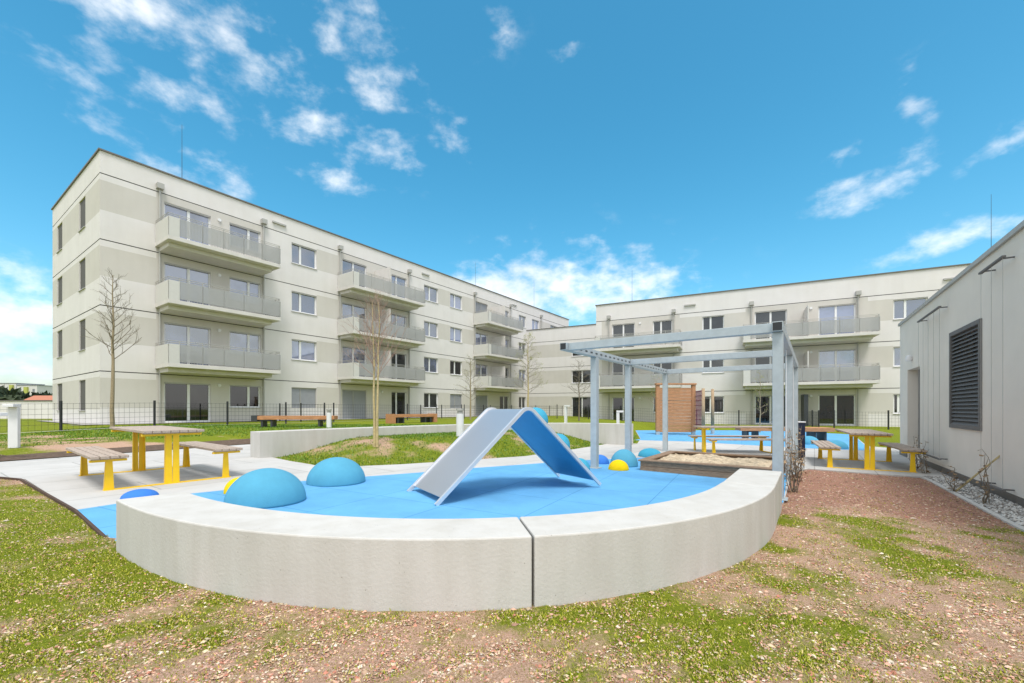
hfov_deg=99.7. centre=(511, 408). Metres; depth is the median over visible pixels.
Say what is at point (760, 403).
young tree
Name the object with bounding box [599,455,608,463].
play dome
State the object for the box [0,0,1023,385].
sky
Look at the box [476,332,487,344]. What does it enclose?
door
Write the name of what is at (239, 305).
apartment building
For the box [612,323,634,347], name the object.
window
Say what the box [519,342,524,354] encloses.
window
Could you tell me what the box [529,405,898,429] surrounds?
fence
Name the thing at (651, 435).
rubber floor
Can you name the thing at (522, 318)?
window
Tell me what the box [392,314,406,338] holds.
door
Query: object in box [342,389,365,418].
window
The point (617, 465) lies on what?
play dome
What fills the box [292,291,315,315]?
window
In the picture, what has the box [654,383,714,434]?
climbing wall
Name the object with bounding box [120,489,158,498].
play dome
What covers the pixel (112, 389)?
young tree
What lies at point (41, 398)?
house
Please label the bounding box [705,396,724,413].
window
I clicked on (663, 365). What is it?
window
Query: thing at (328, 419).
bollard lamp
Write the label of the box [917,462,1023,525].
pebbles
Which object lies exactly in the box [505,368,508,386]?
door
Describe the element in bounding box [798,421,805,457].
litter bin
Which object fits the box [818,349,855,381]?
door
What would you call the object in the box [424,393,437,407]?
window
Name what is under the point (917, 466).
climbing plant
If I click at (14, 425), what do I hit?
bollard lamp
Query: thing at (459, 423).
bollard lamp
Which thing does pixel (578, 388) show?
young tree
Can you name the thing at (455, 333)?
window
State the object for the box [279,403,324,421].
fence
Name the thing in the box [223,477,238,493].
play dome
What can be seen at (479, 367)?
door
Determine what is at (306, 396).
window
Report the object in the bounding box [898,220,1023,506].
utility building
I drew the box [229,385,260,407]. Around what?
window
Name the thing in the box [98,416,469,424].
gravel strip
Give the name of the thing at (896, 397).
window
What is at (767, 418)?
door
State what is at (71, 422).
gravel strip
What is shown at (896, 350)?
window
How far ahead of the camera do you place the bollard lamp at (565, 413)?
20.45 m
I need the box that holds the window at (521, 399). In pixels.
[519,397,525,408]
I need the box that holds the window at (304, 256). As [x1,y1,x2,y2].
[291,243,316,269]
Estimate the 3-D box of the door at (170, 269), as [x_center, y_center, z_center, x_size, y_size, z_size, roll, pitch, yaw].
[-16.838,-6.275,22.422,0.150,2.150,2.040,0,0,35]
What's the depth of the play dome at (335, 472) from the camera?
6.07 m
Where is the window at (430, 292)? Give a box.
[424,285,437,303]
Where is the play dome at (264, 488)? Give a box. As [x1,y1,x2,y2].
[224,468,305,508]
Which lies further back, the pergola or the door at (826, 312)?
the door at (826, 312)
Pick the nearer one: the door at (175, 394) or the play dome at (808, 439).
the play dome at (808, 439)
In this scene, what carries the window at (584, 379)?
in the apartment building at (555, 391)
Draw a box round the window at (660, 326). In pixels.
[653,320,671,333]
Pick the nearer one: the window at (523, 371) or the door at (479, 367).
the door at (479, 367)
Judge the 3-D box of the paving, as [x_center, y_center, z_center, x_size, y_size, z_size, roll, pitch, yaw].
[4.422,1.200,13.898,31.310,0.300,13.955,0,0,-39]
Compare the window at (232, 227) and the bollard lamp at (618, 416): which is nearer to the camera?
the bollard lamp at (618, 416)
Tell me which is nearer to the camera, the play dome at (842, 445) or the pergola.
the pergola
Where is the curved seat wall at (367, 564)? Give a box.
[116,468,781,611]
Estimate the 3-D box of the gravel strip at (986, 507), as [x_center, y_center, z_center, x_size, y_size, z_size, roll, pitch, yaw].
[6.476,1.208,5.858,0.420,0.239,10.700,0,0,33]
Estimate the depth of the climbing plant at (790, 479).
6.25 m
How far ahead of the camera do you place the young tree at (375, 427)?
9.59 m
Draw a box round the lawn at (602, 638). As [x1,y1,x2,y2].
[0,416,1023,682]
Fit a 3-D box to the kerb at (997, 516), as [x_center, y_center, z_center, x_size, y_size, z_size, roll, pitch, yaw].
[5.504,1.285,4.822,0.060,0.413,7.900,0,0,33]
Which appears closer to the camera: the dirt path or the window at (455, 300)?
the dirt path
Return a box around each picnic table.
[66,426,242,490]
[688,426,784,452]
[811,429,927,472]
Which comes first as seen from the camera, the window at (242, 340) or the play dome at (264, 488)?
the play dome at (264, 488)
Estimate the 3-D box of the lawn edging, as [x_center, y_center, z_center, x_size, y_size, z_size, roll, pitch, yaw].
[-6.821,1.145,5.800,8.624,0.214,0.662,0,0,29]
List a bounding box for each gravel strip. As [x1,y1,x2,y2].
[45,420,97,424]
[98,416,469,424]
[926,477,1023,526]
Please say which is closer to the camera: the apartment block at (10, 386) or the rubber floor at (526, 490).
the rubber floor at (526, 490)
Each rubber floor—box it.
[78,457,785,540]
[636,430,863,449]
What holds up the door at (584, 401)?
in the apartment building at (555, 391)
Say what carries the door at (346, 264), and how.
in the apartment building at (239, 305)
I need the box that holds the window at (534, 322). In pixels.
[532,319,538,328]
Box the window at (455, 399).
[450,394,461,407]
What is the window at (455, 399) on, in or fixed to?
in the apartment building at (239, 305)
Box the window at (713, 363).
[702,360,723,373]
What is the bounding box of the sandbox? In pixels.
[638,450,785,477]
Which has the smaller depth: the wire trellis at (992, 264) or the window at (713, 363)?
the wire trellis at (992, 264)
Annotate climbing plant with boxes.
[784,426,805,491]
[787,431,805,481]
[793,432,804,469]
[907,435,920,468]
[916,443,930,473]
[940,455,999,491]
[975,449,994,503]
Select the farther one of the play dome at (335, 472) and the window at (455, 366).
the window at (455, 366)
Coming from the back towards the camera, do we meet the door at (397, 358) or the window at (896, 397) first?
the door at (397, 358)
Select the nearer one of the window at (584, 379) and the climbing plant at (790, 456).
the climbing plant at (790, 456)
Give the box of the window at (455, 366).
[450,360,461,375]
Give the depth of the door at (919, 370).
10.87 m
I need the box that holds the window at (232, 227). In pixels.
[229,222,260,242]
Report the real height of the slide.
1.139 m
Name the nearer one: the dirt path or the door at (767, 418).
the dirt path
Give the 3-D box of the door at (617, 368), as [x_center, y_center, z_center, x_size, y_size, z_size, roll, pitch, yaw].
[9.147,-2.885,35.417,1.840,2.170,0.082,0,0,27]
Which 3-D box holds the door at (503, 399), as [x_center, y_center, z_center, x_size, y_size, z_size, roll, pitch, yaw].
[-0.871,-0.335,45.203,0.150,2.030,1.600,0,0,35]
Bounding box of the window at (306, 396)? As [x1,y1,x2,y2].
[292,387,315,407]
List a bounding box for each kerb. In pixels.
[0,418,455,433]
[920,477,1023,531]
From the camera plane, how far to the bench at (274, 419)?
17.05 m
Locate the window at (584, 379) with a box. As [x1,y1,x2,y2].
[571,370,590,383]
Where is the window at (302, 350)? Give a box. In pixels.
[291,339,315,361]
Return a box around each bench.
[251,415,337,426]
[386,414,436,423]
[735,427,834,440]
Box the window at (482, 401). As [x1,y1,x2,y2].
[476,395,486,415]
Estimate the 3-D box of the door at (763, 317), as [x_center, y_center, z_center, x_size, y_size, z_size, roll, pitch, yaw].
[18.362,-5.885,30.683,1.967,2.170,0.150,0,0,27]
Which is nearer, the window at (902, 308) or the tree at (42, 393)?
the window at (902, 308)
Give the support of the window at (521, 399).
in the apartment building at (239, 305)
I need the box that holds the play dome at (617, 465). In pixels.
[608,460,628,470]
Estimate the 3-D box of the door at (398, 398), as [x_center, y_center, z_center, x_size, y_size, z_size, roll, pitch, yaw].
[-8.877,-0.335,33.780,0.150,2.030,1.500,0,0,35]
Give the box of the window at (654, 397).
[653,397,671,412]
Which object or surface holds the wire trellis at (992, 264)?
attached to the utility building at (964, 295)
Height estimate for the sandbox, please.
0.402 m
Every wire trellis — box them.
[917,306,947,459]
[978,255,1014,491]
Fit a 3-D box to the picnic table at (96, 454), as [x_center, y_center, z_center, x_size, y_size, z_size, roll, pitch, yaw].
[-5.570,0.672,6.720,2.250,0.756,1.708,0,0,38]
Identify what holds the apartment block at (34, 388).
on the lawn at (602, 638)
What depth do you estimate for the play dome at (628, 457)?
8.68 m
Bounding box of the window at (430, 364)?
[424,357,438,373]
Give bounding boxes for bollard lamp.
[2,404,20,447]
[326,409,331,427]
[456,408,463,436]
[564,405,569,422]
[616,411,623,422]
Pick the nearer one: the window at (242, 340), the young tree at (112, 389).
the young tree at (112, 389)
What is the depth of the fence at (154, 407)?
17.91 m
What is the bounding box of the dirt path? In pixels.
[0,438,249,460]
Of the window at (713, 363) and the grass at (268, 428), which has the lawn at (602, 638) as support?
the grass at (268, 428)
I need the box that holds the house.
[24,396,52,399]
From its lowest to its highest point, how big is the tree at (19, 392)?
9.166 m
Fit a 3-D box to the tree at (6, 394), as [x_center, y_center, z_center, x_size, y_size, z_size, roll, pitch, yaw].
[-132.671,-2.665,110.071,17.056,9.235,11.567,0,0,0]
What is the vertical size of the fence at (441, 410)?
1.110 m
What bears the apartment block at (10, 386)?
on the lawn at (602, 638)
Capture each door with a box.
[164,202,210,245]
[164,262,210,305]
[164,322,210,365]
[164,382,210,422]
[342,258,365,287]
[342,302,365,331]
[342,346,365,376]
[392,274,406,297]
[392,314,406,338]
[392,352,406,379]
[392,391,406,417]
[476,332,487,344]
[476,364,487,376]
[500,396,508,408]
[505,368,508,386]
[572,397,590,416]
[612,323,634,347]
[612,362,634,385]
[612,397,634,420]
[755,309,786,338]
[755,356,784,382]
[755,395,784,423]
[818,303,855,334]
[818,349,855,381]
[818,394,855,424]
[918,370,919,457]
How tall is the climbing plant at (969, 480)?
0.970 m
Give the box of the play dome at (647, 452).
[638,448,660,456]
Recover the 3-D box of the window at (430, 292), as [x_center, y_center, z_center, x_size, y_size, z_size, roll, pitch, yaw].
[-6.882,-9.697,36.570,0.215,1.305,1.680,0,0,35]
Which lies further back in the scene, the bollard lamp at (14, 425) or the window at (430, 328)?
the window at (430, 328)
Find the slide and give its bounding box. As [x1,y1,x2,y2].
[407,407,601,505]
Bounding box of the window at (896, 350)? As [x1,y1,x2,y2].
[893,347,899,366]
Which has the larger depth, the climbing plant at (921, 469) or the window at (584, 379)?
the window at (584, 379)
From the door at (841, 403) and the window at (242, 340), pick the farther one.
the door at (841, 403)
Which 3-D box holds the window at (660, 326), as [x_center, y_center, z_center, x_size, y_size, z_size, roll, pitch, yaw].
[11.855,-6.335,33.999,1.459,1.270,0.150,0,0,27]
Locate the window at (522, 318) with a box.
[519,315,525,327]
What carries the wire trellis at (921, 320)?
attached to the utility building at (964, 295)
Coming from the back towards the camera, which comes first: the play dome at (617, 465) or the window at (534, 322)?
the window at (534, 322)
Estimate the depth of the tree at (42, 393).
120.93 m
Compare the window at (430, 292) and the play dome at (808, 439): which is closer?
the play dome at (808, 439)
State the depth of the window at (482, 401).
42.11 m
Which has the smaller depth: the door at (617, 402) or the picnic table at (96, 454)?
the picnic table at (96, 454)
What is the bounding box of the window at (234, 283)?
[229,277,260,297]
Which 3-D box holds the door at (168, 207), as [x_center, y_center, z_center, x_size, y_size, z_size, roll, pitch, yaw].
[-16.838,-9.275,22.422,0.150,2.150,2.040,0,0,35]
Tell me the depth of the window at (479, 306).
42.10 m
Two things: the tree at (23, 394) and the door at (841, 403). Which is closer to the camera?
the door at (841, 403)
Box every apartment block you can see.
[0,383,44,389]
[17,385,52,395]
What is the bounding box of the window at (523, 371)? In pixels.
[519,369,525,381]
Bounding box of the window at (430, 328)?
[424,321,438,338]
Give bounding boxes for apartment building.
[51,147,568,424]
[526,324,595,416]
[594,230,991,426]
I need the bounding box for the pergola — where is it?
[560,321,797,500]
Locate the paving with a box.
[0,430,952,509]
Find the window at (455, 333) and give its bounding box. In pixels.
[450,327,461,342]
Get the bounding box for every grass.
[0,423,636,465]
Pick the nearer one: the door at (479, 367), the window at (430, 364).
the window at (430, 364)
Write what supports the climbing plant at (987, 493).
on the gravel strip at (986, 507)
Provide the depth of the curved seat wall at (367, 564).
2.40 m
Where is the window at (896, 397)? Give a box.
[893,394,899,413]
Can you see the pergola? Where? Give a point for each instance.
(782, 347)
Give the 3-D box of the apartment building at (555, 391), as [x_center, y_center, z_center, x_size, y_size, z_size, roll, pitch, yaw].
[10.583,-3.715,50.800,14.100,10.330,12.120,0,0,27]
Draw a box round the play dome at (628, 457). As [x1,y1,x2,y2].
[610,449,637,466]
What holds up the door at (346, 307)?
in the apartment building at (239, 305)
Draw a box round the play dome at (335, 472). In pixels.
[306,457,364,486]
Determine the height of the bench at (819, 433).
0.520 m
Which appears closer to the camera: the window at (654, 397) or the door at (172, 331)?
the door at (172, 331)
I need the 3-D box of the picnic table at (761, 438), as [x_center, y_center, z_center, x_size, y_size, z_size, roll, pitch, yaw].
[6.350,0.860,12.100,2.250,0.756,1.708,0,0,3]
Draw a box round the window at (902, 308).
[893,297,927,319]
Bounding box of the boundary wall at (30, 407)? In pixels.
[0,400,52,418]
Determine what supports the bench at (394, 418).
on the lawn at (602, 638)
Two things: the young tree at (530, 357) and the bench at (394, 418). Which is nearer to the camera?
the bench at (394, 418)
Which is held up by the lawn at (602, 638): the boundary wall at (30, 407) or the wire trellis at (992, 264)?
the boundary wall at (30, 407)
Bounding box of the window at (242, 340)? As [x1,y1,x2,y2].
[229,331,260,352]
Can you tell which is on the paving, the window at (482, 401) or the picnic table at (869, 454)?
the picnic table at (869, 454)
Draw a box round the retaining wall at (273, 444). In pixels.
[250,423,632,457]
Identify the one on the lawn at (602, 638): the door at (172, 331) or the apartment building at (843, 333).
the apartment building at (843, 333)
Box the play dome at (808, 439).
[805,436,817,444]
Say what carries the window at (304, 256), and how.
in the apartment building at (239, 305)
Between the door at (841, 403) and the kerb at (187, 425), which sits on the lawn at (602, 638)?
the kerb at (187, 425)
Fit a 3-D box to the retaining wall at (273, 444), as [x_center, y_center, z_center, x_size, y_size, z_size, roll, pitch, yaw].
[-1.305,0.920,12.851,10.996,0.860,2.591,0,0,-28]
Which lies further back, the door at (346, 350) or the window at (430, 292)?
the window at (430, 292)
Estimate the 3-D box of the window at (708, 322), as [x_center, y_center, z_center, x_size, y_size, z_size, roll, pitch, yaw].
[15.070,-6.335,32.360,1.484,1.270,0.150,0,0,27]
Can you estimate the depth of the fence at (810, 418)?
27.30 m
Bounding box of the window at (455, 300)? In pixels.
[450,293,462,310]
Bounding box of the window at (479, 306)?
[476,301,486,312]
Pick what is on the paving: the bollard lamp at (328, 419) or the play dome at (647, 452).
the play dome at (647, 452)
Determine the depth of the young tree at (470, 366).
28.97 m
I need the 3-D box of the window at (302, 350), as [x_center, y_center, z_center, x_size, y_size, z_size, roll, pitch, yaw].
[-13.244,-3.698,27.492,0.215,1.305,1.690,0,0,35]
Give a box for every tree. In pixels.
[0,386,23,399]
[12,387,29,398]
[22,391,42,398]
[25,390,52,397]
[80,267,141,426]
[341,290,411,446]
[453,356,483,419]
[513,332,547,406]
[567,360,590,420]
[753,372,768,431]
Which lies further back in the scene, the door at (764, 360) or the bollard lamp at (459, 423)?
the door at (764, 360)
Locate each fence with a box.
[0,400,562,430]
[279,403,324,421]
[420,404,464,418]
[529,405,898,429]
[808,410,819,426]
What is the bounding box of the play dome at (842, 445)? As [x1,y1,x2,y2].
[830,440,848,448]
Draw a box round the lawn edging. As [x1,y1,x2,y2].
[0,477,110,541]
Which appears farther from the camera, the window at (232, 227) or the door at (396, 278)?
the door at (396, 278)
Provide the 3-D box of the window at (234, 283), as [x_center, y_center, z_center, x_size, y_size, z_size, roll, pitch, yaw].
[-15.262,-6.715,24.670,0.150,1.270,1.650,0,0,35]
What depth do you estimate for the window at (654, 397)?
34.32 m
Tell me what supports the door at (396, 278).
in the apartment building at (239, 305)
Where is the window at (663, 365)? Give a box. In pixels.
[653,363,671,373]
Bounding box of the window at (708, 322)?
[702,315,723,329]
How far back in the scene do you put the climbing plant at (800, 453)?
8.64 m

